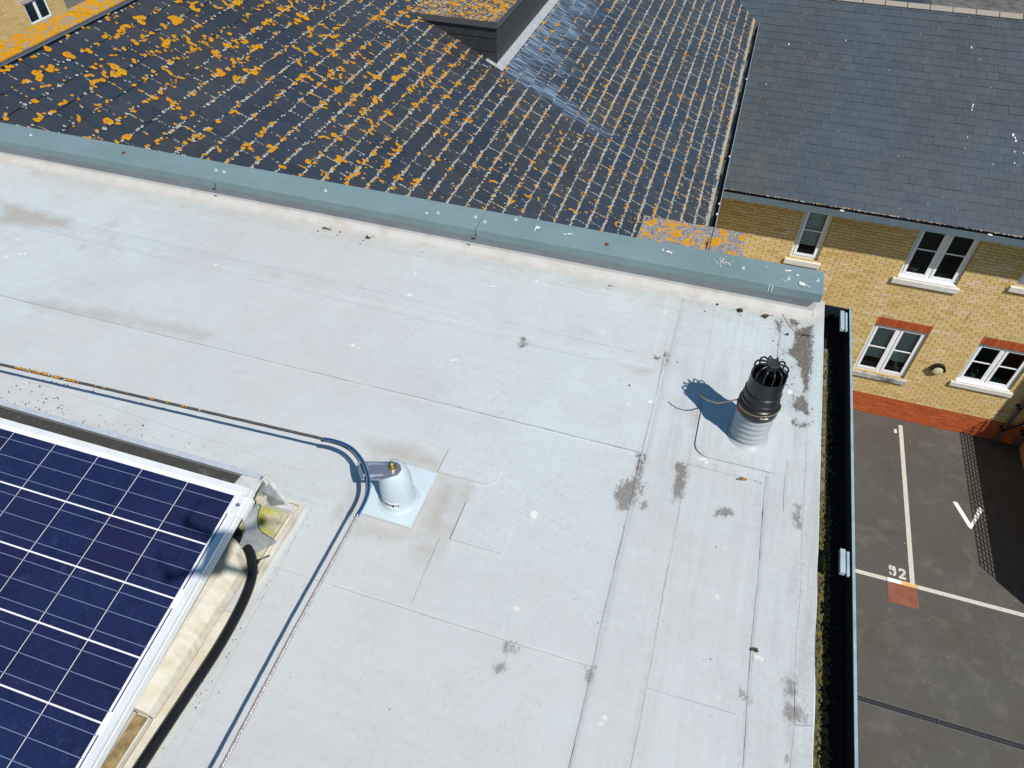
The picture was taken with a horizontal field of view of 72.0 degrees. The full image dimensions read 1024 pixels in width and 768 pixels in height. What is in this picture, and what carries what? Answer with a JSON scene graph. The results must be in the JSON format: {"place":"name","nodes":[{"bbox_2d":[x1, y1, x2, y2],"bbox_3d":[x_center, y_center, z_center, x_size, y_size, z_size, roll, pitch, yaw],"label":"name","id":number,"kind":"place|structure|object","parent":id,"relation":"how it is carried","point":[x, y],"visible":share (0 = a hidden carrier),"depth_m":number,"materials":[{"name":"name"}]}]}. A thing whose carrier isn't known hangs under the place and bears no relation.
{"place":"outdoors","nodes":[
{"label":"outdoors","id":0,"kind":"place"},
{"bbox_2d":[0,0,66,41],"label":"brick house","id":1,"kind":"structure","parent":0,"point":[17,16],"depth_m":25.86,"materials":[{"name":"beige brick"}]},
{"bbox_2d":[23,0,52,24],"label":"window","id":2,"kind":"structure","parent":1,"relation":"in","point":[37,11],"depth_m":26.38,"materials":[{"name":"white plastic"}]},
{"bbox_2d":[0,0,759,256],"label":"slate roof house","id":3,"kind":"structure","parent":0,"point":[620,117],"depth_m":9.47,"materials":[{"name":"tile"}]},
{"bbox_2d":[934,265,941,275],"bbox_3d":[9.449,-2.527,15.659,0.156,0.296,0.148,-9,47,-9],"label":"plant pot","id":4,"kind":"object","parent":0,"point":[937,271],"visible":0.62,"depth_m":15.67,"materials":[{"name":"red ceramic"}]},
{"bbox_2d":[853,390,1023,767],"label":"car park","id":5,"kind":"structure","parent":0,"point":[922,517],"depth_m":15.19,"materials":[{"name":"grey asphalt"}]},
{"bbox_2d":[64,0,85,8],"bbox_3d":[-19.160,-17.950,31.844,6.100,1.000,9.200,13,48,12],"label":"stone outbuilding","id":6,"kind":"structure","parent":5,"relation":"on","point":[70,3],"depth_m":29.00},
{"bbox_2d":[0,122,857,767],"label":"flat roof building","id":7,"kind":"structure","parent":5,"relation":"on","point":[590,550],"depth_m":2.44,"materials":[{"name":"rubber"}]},
{"bbox_2d":[0,400,264,496],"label":"wind deflector","id":8,"kind":"object","parent":7,"relation":"on","point":[117,442],"visible":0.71,"depth_m":2.23,"materials":[{"name":"metal"}]},
{"bbox_2d":[123,611,230,767],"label":"support strip","id":9,"kind":"object","parent":7,"relation":"on","point":[194,666],"visible":0.17,"depth_m":1.84,"materials":[{"name":"concrete"}]},
{"bbox_2d":[101,711,152,767],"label":"mounting rail","id":10,"kind":"object","parent":9,"relation":"on","point":[134,729],"visible":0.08,"depth_m":1.75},
{"bbox_2d":[133,537,255,718],"bbox_3d":[-0.919,0.633,1.964,0.201,0.062,0.520,13,48,12],"label":"ballast block","id":11,"kind":"object","parent":9,"relation":"on","point":[225,579],"depth_m":1.92,"materials":[{"name":"concrete"}]},
{"bbox_2d":[133,527,269,767],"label":"conduit","id":12,"kind":"object","parent":7,"relation":"on","point":[156,741],"visible":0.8,"depth_m":1.88,"materials":[{"name":"black plastic"}]},
{"bbox_2d":[225,494,313,624],"bbox_3d":[-0.849,0.489,2.150,0.335,0.003,0.430,13,48,12],"label":"protection mat","id":13,"kind":"object","parent":7,"relation":"on","point":[258,590],"visible":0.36,"depth_m":2.09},
{"bbox_2d":[237,494,305,590],"bbox_3d":[-0.840,0.456,2.165,0.292,0.026,0.300,13,48,12],"label":"support tray","id":14,"kind":"object","parent":13,"relation":"on","point":[276,526],"visible":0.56,"depth_m":2.17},
{"bbox_2d":[226,474,294,552],"bbox_3d":[-0.779,0.394,2.091,0.156,0.168,0.230,13,48,12],"label":"panel bracket","id":15,"kind":"object","parent":14,"relation":"on","point":[246,511],"visible":0.94,"depth_m":2.10,"materials":[{"name":"metal"}]},
{"bbox_2d":[0,418,254,767],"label":"solar panel","id":16,"kind":"object","parent":15,"relation":"on","point":[109,558],"visible":0.99,"depth_m":1.93,"materials":[{"name":"glass"}]},
{"bbox_2d":[321,437,419,518],"bbox_3d":[-0.418,0.296,2.190,0.233,0.202,0.327,-21,50,-19],"label":"anchor post","id":17,"kind":"object","parent":7,"relation":"on","point":[399,495],"visible":1,"depth_m":2.15,"materials":[{"name":"grey metal"}]},
{"bbox_2d":[0,363,357,767],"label":"safety cable","id":18,"kind":"object","parent":17,"relation":"attached to","point":[266,682],"visible":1,"depth_m":1.96,"materials":[{"name":"metal"}]},
{"bbox_2d":[1,203,812,758],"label":"roof crumbs","id":19,"kind":"object","parent":7,"relation":"on","point":[261,459],"visible":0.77,"depth_m":2.54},
{"bbox_2d":[699,355,788,450],"bbox_3d":[0.766,0.061,2.318,0.259,0.353,0.156,-5,47,-5],"label":"vent pipe","id":20,"kind":"object","parent":7,"relation":"on","point":[758,405],"visible":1,"depth_m":2.29,"materials":[{"name":"black plastic"}]},
{"bbox_2d":[716,0,1023,445],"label":"brick house","id":21,"kind":"structure","parent":5,"relation":"on","point":[878,145],"depth_m":15.60,"materials":[{"name":"beige brick"}]},
{"bbox_2d":[783,211,833,268],"bbox_3d":[6.829,-3.636,16.007,1.210,1.905,0.936,13,48,12],"label":"window","id":22,"kind":"structure","parent":21,"relation":"in","point":[814,227],"depth_m":16.02,"materials":[{"name":"white plastic"}]},
{"bbox_2d":[852,321,927,385],"bbox_3d":[9.361,-1.013,17.574,1.800,1.875,0.936,13,48,12],"label":"window","id":23,"kind":"structure","parent":21,"relation":"in","point":[889,350],"depth_m":17.45,"materials":[{"name":"white plastic"}]},
{"bbox_2d":[909,255,923,271],"bbox_3d":[9.004,-2.656,15.726,0.303,0.377,0.271,13,48,12],"label":"plant pot","id":24,"kind":"object","parent":21,"relation":"on","point":[914,267],"visible":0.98,"depth_m":15.72,"materials":[{"name":"green plant"}]},
{"bbox_2d":[891,230,980,293],"bbox_3d":[9.346,-3.046,15.450,1.800,1.905,0.936,13,48,12],"label":"window","id":25,"kind":"structure","parent":21,"relation":"in","point":[953,253],"depth_m":15.71,"materials":[{"name":"white plastic"}]},
{"bbox_2d":[930,363,945,374],"bbox_3d":[10.329,-0.347,17.101,0.336,0.333,0.120,13,48,12],"label":"wall light","id":26,"kind":"object","parent":21,"relation":"attached to","point":[937,368],"visible":1,"depth_m":17.04,"materials":[{"name":"black plastic"}]},
{"bbox_2d":[968,362,985,376],"bbox_3d":[11.245,-0.332,17.125,0.348,0.401,0.340,13,48,12],"label":"plant pot","id":27,"kind":"object","parent":21,"relation":"on","point":[973,373],"visible":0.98,"depth_m":17.09,"materials":[{"name":"green plant"}]},
{"bbox_2d":[949,338,1023,397],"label":"window","id":28,"kind":"structure","parent":21,"relation":"in","point":[1006,365],"depth_m":17.12,"materials":[{"name":"white plastic"}]},
{"bbox_2d":[991,401,1023,443],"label":"drainpipe","id":29,"kind":"object","parent":21,"relation":"attached to","point":[1020,407],"visible":1,"depth_m":17.43,"materials":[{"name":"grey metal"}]},
{"bbox_2d":[1008,273,1023,293],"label":"window","id":30,"kind":"structure","parent":21,"relation":"in","point":[1020,290],"depth_m":15.12,"materials":[{"name":"white plastic"}]},
{"bbox_2d":[1012,429,1023,447],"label":"drainpipe","id":31,"kind":"object","parent":21,"relation":"attached to","point":[1018,440],"visible":1,"depth_m":17.69,"materials":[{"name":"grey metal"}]},
{"bbox_2d":[887,577,918,608],"bbox_3d":[8.420,4.510,15.201,0.608,0.029,0.592,13,48,12],"label":"access cover","id":32,"kind":"object","parent":5,"relation":"on","point":[902,594],"visible":1,"depth_m":15.18,"materials":[{"name":"paint"}]},
{"bbox_2d":[857,694,1023,750],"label":"drainage channel","id":33,"kind":"object","parent":5,"relation":"on","point":[943,723],"visible":0.48,"depth_m":13.36,"materials":[{"name":"metal"}]},
{"bbox_2d":[1019,441,1023,467],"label":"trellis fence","id":34,"kind":"object","parent":5,"relation":"on","point":[1021,447],"visible":1,"depth_m":17.74,"materials":[{"name":"wood"}]},
{"bbox_2d":[885,0,1023,13],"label":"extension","id":35,"kind":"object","parent":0,"point":[1013,6],"depth_m":24.37,"materials":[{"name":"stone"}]}
]}

